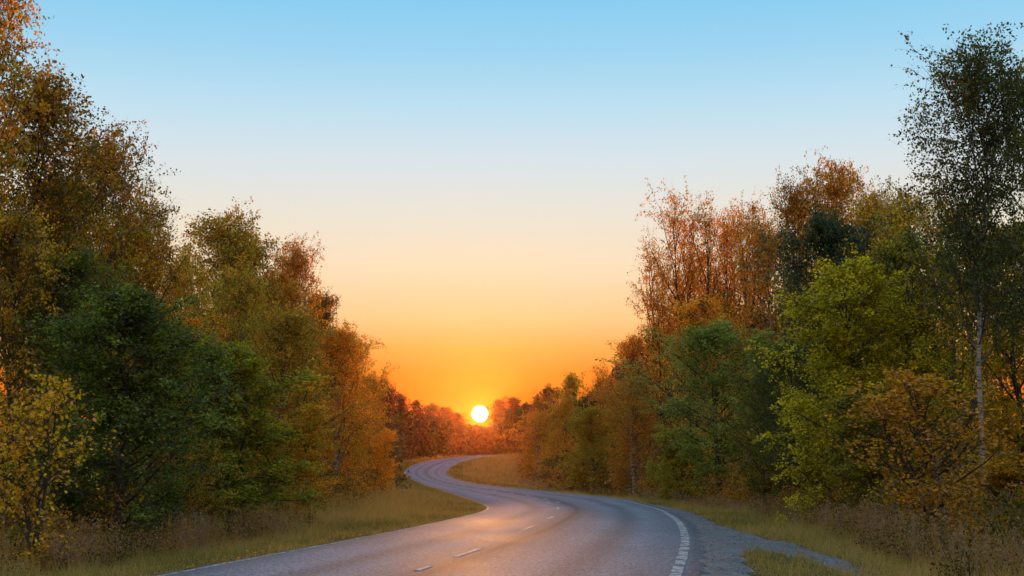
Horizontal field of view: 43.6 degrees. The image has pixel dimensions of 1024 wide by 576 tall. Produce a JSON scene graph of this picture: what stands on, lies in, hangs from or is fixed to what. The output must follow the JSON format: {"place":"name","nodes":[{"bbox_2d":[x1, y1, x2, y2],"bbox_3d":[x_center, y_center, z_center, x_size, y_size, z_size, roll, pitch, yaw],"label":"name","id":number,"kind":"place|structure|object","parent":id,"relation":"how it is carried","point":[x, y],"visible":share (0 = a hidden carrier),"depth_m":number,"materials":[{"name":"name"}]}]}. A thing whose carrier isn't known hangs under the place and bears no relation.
{"place":"outdoors","nodes":[
{"label":"outdoors","id":0,"kind":"place"},
{"bbox_2d":[157,455,709,575],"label":"road","id":1,"kind":"structure","parent":0,"point":[515,532],"depth_m":24.58,"materials":[{"name":"grey asphalt"}]},
{"bbox_2d":[0,448,1023,575],"bbox_3d":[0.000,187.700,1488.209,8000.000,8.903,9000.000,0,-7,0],"label":"ground","id":2,"kind":"structure","parent":0,"point":[264,554],"depth_m":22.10,"materials":[{"name":"green plant"}]},
{"bbox_2d":[0,0,64,235],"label":"birch tree","id":3,"kind":"object","parent":2,"relation":"on","point":[5,24],"visible":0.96,"depth_m":34.52,"materials":[{"name":"orange plant"}]},
{"bbox_2d":[0,203,97,537],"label":"deciduous tree","id":4,"kind":"object","parent":2,"relation":"on","point":[19,237],"visible":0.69,"depth_m":30.82,"materials":[{"name":"green plant"}]},
{"bbox_2d":[0,360,123,570],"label":"deciduous tree","id":5,"kind":"object","parent":2,"relation":"on","point":[27,505],"visible":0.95,"depth_m":21.65,"materials":[{"name":"yellow plant"}]},
{"bbox_2d":[0,243,147,512],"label":"deciduous tree","id":6,"kind":"object","parent":2,"relation":"on","point":[81,268],"visible":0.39,"depth_m":31.77,"materials":[{"name":"green plant"}]},
{"bbox_2d":[0,165,171,503],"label":"deciduous tree","id":7,"kind":"object","parent":2,"relation":"on","point":[104,225],"visible":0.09,"depth_m":39.91,"materials":[{"name":"green plant"}]},
{"bbox_2d":[0,55,180,526],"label":"birch tree","id":8,"kind":"object","parent":2,"relation":"on","point":[55,108],"visible":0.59,"depth_m":37.08,"materials":[{"name":"orange plant"}]},
{"bbox_2d":[41,116,172,497],"bbox_3d":[-13.507,0.880,41.703,4.906,13.609,4.319,4,-8,-27],"label":"birch tree","id":9,"kind":"object","parent":2,"relation":"on","point":[120,199],"visible":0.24,"depth_m":42.25,"materials":[{"name":"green plant"}]},
{"bbox_2d":[0,281,259,553],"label":"deciduous tree","id":10,"kind":"object","parent":2,"relation":"on","point":[125,309],"visible":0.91,"depth_m":27.03,"materials":[{"name":"green plant"}]},
{"bbox_2d":[93,208,208,495],"bbox_3d":[-13.009,2.578,43.138,4.426,10.695,5.109,7,-10,-44],"label":"deciduous tree","id":11,"kind":"object","parent":2,"relation":"on","point":[156,250],"visible":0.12,"depth_m":43.30,"materials":[{"name":"green plant"}]},
{"bbox_2d":[99,160,206,503],"bbox_3d":[-12.935,1.677,44.654,4.230,12.995,4.968,3,-8,-25],"label":"deciduous tree","id":12,"kind":"object","parent":2,"relation":"on","point":[146,211],"visible":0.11,"depth_m":45.06,"materials":[{"name":"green plant"}]},
{"bbox_2d":[126,325,242,527],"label":"deciduous tree","id":13,"kind":"object","parent":2,"relation":"on","point":[203,479],"visible":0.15,"depth_m":30.67,"materials":[{"name":"green plant"}]},
{"bbox_2d":[157,247,227,481],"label":"deciduous tree","id":14,"kind":"object","parent":2,"relation":"on","point":[202,282],"visible":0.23,"depth_m":50.34,"materials":[{"name":"green plant"}]},
{"bbox_2d":[139,309,272,502],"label":"deciduous tree","id":15,"kind":"object","parent":2,"relation":"on","point":[193,322],"visible":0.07,"depth_m":41.13,"materials":[{"name":"green plant"}]},
{"bbox_2d":[126,333,333,526],"bbox_3d":[-7.490,3.804,33.587,4.962,5.408,5.914,-1,-7,10],"label":"deciduous tree","id":16,"kind":"object","parent":2,"relation":"on","point":[248,489],"visible":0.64,"depth_m":33.46,"materials":[{"name":"green plant"}]},
{"bbox_2d":[161,196,298,404],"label":"birch tree","id":17,"kind":"object","parent":2,"relation":"on","point":[221,238],"visible":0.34,"depth_m":58.11,"materials":[{"name":"green plant"}]},
{"bbox_2d":[196,257,308,473],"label":"deciduous tree","id":18,"kind":"object","parent":2,"relation":"on","point":[243,292],"visible":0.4,"depth_m":54.02,"materials":[{"name":"green plant"}]},
{"bbox_2d":[198,216,317,405],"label":"birch tree","id":19,"kind":"object","parent":2,"relation":"on","point":[268,243],"visible":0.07,"depth_m":61.78,"materials":[{"name":"green plant"}]},
{"bbox_2d":[248,263,327,475],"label":"deciduous tree","id":20,"kind":"object","parent":2,"relation":"on","point":[282,276],"visible":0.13,"depth_m":59.79,"materials":[{"name":"green plant"}]},
{"bbox_2d":[211,297,367,505],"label":"deciduous tree","id":21,"kind":"object","parent":2,"relation":"on","point":[284,332],"visible":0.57,"depth_m":46.45,"materials":[{"name":"green plant"}]},
{"bbox_2d":[238,399,344,517],"bbox_3d":[-7.239,5.560,40.941,3.367,4.033,3.808,2,-8,-17],"label":"shrub","id":22,"kind":"object","parent":2,"relation":"on","point":[311,414],"visible":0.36,"depth_m":40.56,"materials":[{"name":"green plant"}]},
{"bbox_2d":[258,230,338,406],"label":"birch tree","id":23,"kind":"object","parent":2,"relation":"on","point":[296,265],"visible":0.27,"depth_m":67.09,"materials":[{"name":"brown plant"}]},
{"bbox_2d":[295,289,348,481],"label":"deciduous tree","id":24,"kind":"object","parent":2,"relation":"on","point":[327,301],"visible":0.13,"depth_m":71.79,"materials":[{"name":"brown plant"}]},
{"bbox_2d":[276,318,394,502],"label":"deciduous tree","id":25,"kind":"object","parent":2,"relation":"on","point":[344,346],"visible":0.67,"depth_m":59.49,"materials":[{"name":"orange plant"}]},
{"bbox_2d":[306,331,399,473],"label":"deciduous tree","id":26,"kind":"object","parent":2,"relation":"on","point":[362,387],"visible":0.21,"depth_m":67.48,"materials":[{"name":"orange plant"}]},
{"bbox_2d":[335,364,392,483],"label":"deciduous tree","id":27,"kind":"object","parent":2,"relation":"on","point":[369,417],"visible":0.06,"depth_m":79.75,"materials":[{"name":"brown plant"}]},
{"bbox_2d":[338,426,399,494],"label":"shrub","id":28,"kind":"object","parent":2,"relation":"on","point":[383,441],"visible":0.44,"depth_m":75.02,"materials":[{"name":"orange plant"}]},
{"bbox_2d":[357,370,398,467],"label":"deciduous tree","id":29,"kind":"object","parent":2,"relation":"on","point":[379,427],"visible":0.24,"depth_m":91.51,"materials":[{"name":"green plant"}]},
{"bbox_2d":[373,375,405,481],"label":"deciduous tree","id":30,"kind":"object","parent":2,"relation":"on","point":[391,401],"visible":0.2,"depth_m":111.61,"materials":[{"name":"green plant"}]},
{"bbox_2d":[380,386,405,460],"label":"deciduous tree","id":31,"kind":"object","parent":2,"relation":"on","point":[396,408],"visible":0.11,"depth_m":168.91,"materials":[{"name":"orange plant"}]},
{"bbox_2d":[394,393,420,451],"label":"deciduous tree","id":32,"kind":"object","parent":2,"relation":"on","point":[401,395],"visible":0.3,"depth_m":282.70,"materials":[{"name":"orange plant"}]},
{"bbox_2d":[406,399,432,454],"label":"deciduous tree","id":33,"kind":"object","parent":2,"relation":"on","point":[418,413],"visible":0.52,"depth_m":298.32,"materials":[{"name":"orange plant"}]},
{"bbox_2d":[417,402,452,453],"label":"deciduous tree","id":34,"kind":"object","parent":2,"relation":"on","point":[434,409],"visible":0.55,"depth_m":315.86,"materials":[{"name":"orange plant"}]},
{"bbox_2d":[432,406,463,428],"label":"deciduous tree","id":35,"kind":"object","parent":2,"relation":"on","point":[449,410],"visible":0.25,"depth_m":336.01,"materials":[{"name":"orange plant"}]},
{"bbox_2d":[451,412,481,446],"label":"deciduous tree","id":36,"kind":"object","parent":2,"relation":"on","point":[460,418],"visible":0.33,"depth_m":348.75,"materials":[{"name":"orange plant"}]},
{"bbox_2d":[471,425,489,434],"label":"deciduous tree","id":37,"kind":"object","parent":2,"relation":"on","point":[475,427],"visible":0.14,"depth_m":369.97,"materials":[{"name":"orange plant"}]},
{"bbox_2d":[482,398,515,441],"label":"deciduous tree","id":38,"kind":"object","parent":2,"relation":"on","point":[497,411],"visible":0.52,"depth_m":362.80,"materials":[{"name":"orange plant"}]},
{"bbox_2d":[0,446,1023,572],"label":"undergrowth","id":39,"kind":"object","parent":2,"relation":"on","point":[998,505],"visible":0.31,"depth_m":31.12,"materials":[{"name":"brown plant"}]},
{"bbox_2d":[0,477,1023,575],"bbox_3d":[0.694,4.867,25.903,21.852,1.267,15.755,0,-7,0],"label":"tall weeds","id":40,"kind":"object","parent":2,"relation":"on","point":[856,521],"visible":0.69,"depth_m":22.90,"materials":[{"name":"plant"}]},
{"bbox_2d":[0,261,1023,532],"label":"woodland","id":41,"kind":"object","parent":2,"relation":"on","point":[486,441],"depth_m":163.19,"materials":[{"name":"plant"}]},
{"bbox_2d":[502,395,522,434],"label":"deciduous tree","id":42,"kind":"object","parent":2,"relation":"on","point":[514,401],"visible":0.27,"depth_m":369.31,"materials":[{"name":"orange plant"}]},
{"bbox_2d":[512,402,537,445],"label":"deciduous tree","id":43,"kind":"object","parent":2,"relation":"on","point":[525,404],"visible":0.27,"depth_m":357.65,"materials":[{"name":"brown plant"}]},
{"bbox_2d":[41,496,1012,575],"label":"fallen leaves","id":44,"kind":"object","parent":2,"relation":"on","point":[198,560],"visible":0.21,"depth_m":23.37,"materials":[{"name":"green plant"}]},
{"bbox_2d":[517,396,560,454],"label":"deciduous tree","id":45,"kind":"object","parent":2,"relation":"on","point":[531,409],"visible":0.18,"depth_m":213.37,"materials":[{"name":"brown plant"}]},
{"bbox_2d":[501,408,577,478],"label":"deciduous tree","id":46,"kind":"object","parent":2,"relation":"on","point":[537,420],"visible":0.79,"depth_m":153.13,"materials":[{"name":"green plant"}]},
{"bbox_2d":[526,380,566,458],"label":"deciduous tree","id":47,"kind":"object","parent":2,"relation":"on","point":[546,393],"visible":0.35,"depth_m":171.18,"materials":[{"name":"orange plant"}]},
{"bbox_2d":[525,394,583,473],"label":"deciduous tree","id":48,"kind":"object","parent":2,"relation":"on","point":[563,408],"visible":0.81,"depth_m":138.20,"materials":[{"name":"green plant"}]},
{"bbox_2d":[543,369,597,465],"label":"deciduous tree","id":49,"kind":"object","parent":2,"relation":"on","point":[570,381],"visible":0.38,"depth_m":159.03,"materials":[{"name":"green plant"}]},
{"bbox_2d":[554,406,628,491],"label":"shrub","id":50,"kind":"object","parent":2,"relation":"on","point":[590,445],"visible":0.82,"depth_m":106.70,"materials":[{"name":"green plant"}]},
{"bbox_2d":[580,364,623,461],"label":"deciduous tree","id":51,"kind":"object","parent":2,"relation":"on","point":[597,396],"visible":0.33,"depth_m":139.79,"materials":[{"name":"orange plant"}]},
{"bbox_2d":[593,330,668,462],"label":"deciduous tree","id":52,"kind":"object","parent":2,"relation":"on","point":[625,352],"visible":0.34,"depth_m":124.88,"materials":[{"name":"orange plant"}]},
{"bbox_2d":[589,369,674,494],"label":"deciduous tree","id":53,"kind":"object","parent":2,"relation":"on","point":[632,403],"visible":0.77,"depth_m":90.89,"materials":[{"name":"green plant"}]},
{"bbox_2d":[623,234,711,464],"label":"deciduous tree","id":54,"kind":"object","parent":2,"relation":"on","point":[653,306],"visible":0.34,"depth_m":112.03,"materials":[{"name":"orange plant"}]},
{"bbox_2d":[641,422,715,501],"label":"shrub","id":55,"kind":"object","parent":2,"relation":"on","point":[670,482],"visible":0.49,"depth_m":72.94,"materials":[{"name":"green plant"}]},
{"bbox_2d":[634,176,749,432],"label":"deciduous tree","id":56,"kind":"object","parent":2,"relation":"on","point":[699,260],"visible":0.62,"depth_m":108.49,"materials":[{"name":"orange plant"}]},
{"bbox_2d":[595,316,795,499],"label":"deciduous tree","id":57,"kind":"object","parent":2,"relation":"on","point":[704,338],"visible":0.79,"depth_m":65.53,"materials":[{"name":"green plant"}]},
{"bbox_2d":[643,292,762,474],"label":"deciduous tree","id":58,"kind":"object","parent":2,"relation":"on","point":[717,309],"visible":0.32,"depth_m":96.12,"materials":[{"name":"green plant"}]},
{"bbox_2d":[642,197,774,454],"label":"deciduous tree","id":59,"kind":"object","parent":2,"relation":"on","point":[698,293],"visible":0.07,"depth_m":112.31,"materials":[{"name":"brown plant"}]},
{"bbox_2d":[690,187,782,474],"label":"deciduous tree","id":60,"kind":"object","parent":2,"relation":"on","point":[729,231],"visible":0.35,"depth_m":107.09,"materials":[{"name":"orange plant"}]},
{"bbox_2d":[686,364,823,505],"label":"deciduous tree","id":61,"kind":"object","parent":2,"relation":"on","point":[746,465],"visible":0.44,"depth_m":52.54,"materials":[{"name":"green plant"}]},
{"bbox_2d":[730,209,794,487],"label":"birch tree","id":62,"kind":"object","parent":2,"relation":"on","point":[749,288],"visible":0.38,"depth_m":99.79,"materials":[{"name":"orange plant"}]},
{"bbox_2d":[722,338,842,504],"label":"deciduous tree","id":63,"kind":"object","parent":2,"relation":"on","point":[763,380],"visible":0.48,"depth_m":45.75,"materials":[{"name":"green plant"}]},
{"bbox_2d":[757,166,827,381],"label":"birch tree","id":64,"kind":"object","parent":2,"relation":"on","point":[787,211],"visible":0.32,"depth_m":91.96,"materials":[{"name":"orange plant"}]},
{"bbox_2d":[776,146,887,486],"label":"birch tree","id":65,"kind":"object","parent":2,"relation":"on","point":[831,189],"visible":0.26,"depth_m":89.17,"materials":[{"name":"orange plant"}]},
{"bbox_2d":[738,200,928,483],"bbox_3d":[13.489,2.888,53.875,6.289,13.363,7.260,5,-9,-34],"label":"deciduous tree","id":66,"kind":"object","parent":2,"relation":"on","point":[830,233],"visible":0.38,"depth_m":54.46,"materials":[{"name":"green plant"}]},
{"bbox_2d":[799,226,894,467],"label":"deciduous tree","id":67,"kind":"object","parent":2,"relation":"on","point":[862,261],"depth_m":58.31,"materials":[{"name":"green plant"}]},
{"bbox_2d":[826,175,912,472],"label":"birch tree","id":68,"kind":"object","parent":2,"relation":"on","point":[863,214],"visible":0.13,"depth_m":75.71,"materials":[{"name":"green plant"}]},
{"bbox_2d":[744,255,998,522],"bbox_3d":[10.528,3.246,39.293,6.875,8.437,8.493,0,-7,-2],"label":"deciduous tree","id":69,"kind":"object","parent":2,"relation":"on","point":[851,285],"visible":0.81,"depth_m":38.70,"materials":[{"name":"green plant"}]},
{"bbox_2d":[817,279,946,483],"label":"deciduous tree","id":70,"kind":"object","parent":2,"relation":"on","point":[889,367],"visible":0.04,"depth_m":43.83,"materials":[{"name":"green plant"}]},
{"bbox_2d":[799,224,977,508],"bbox_3d":[12.681,2.693,41.132,4.886,9.565,5.640,5,-9,-34],"label":"deciduous tree","id":71,"kind":"object","parent":2,"relation":"on","point":[898,258],"visible":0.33,"depth_m":40.84,"materials":[{"name":"green plant"}]},
{"bbox_2d":[821,382,957,518],"bbox_3d":[9.714,4.346,32.999,3.432,3.868,3.883,-3,-8,20],"label":"shrub","id":72,"kind":"object","parent":2,"relation":"on","point":[860,486],"visible":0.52,"depth_m":32.86,"materials":[{"name":"green plant"}]},
{"bbox_2d":[868,178,942,361],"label":"birch tree","id":73,"kind":"object","parent":2,"relation":"on","point":[899,203],"visible":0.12,"depth_m":66.40,"materials":[{"name":"green plant"}]},
{"bbox_2d":[840,181,1006,497],"bbox_3d":[16.527,2.239,52.628,7.894,13.979,6.721,-5,-9,35],"label":"deciduous tree","id":74,"kind":"object","parent":2,"relation":"on","point":[889,227],"visible":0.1,"depth_m":52.50,"materials":[{"name":"green plant"}]},
{"bbox_2d":[825,362,1023,538],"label":"deciduous tree","id":75,"kind":"object","parent":2,"relation":"on","point":[910,379],"visible":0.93,"depth_m":26.22,"materials":[{"name":"orange plant"}]},
{"bbox_2d":[873,21,1023,480],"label":"birch tree","id":76,"kind":"object","parent":2,"relation":"on","point":[969,88],"visible":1,"depth_m":33.95,"materials":[{"name":"green plant"}]},
{"bbox_2d":[915,217,1023,479],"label":"deciduous tree","id":77,"kind":"object","parent":2,"relation":"on","point":[1008,410],"visible":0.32,"depth_m":38.86,"materials":[{"name":"green plant"}]},
{"bbox_2d":[929,451,1023,525],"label":"shrub","id":78,"kind":"object","parent":2,"relation":"on","point":[1011,469],"visible":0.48,"depth_m":30.31,"materials":[{"name":"green plant"}]},
{"bbox_2d":[962,48,1023,351],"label":"birch tree","id":79,"kind":"object","parent":2,"relation":"on","point":[1020,239],"visible":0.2,"depth_m":37.15,"materials":[{"name":"green plant"}]},
{"bbox_2d":[0,0,1023,447],"label":"sky","id":80,"kind":"structure","parent":0,"point":[470,175],"materials":[{"name":"blue"}]},
{"bbox_2d":[636,501,864,575],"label":"gravel path","id":81,"kind":"structure","parent":0,"point":[733,570],"depth_m":23.78,"materials":[{"name":"grey gravel"}]}
]}

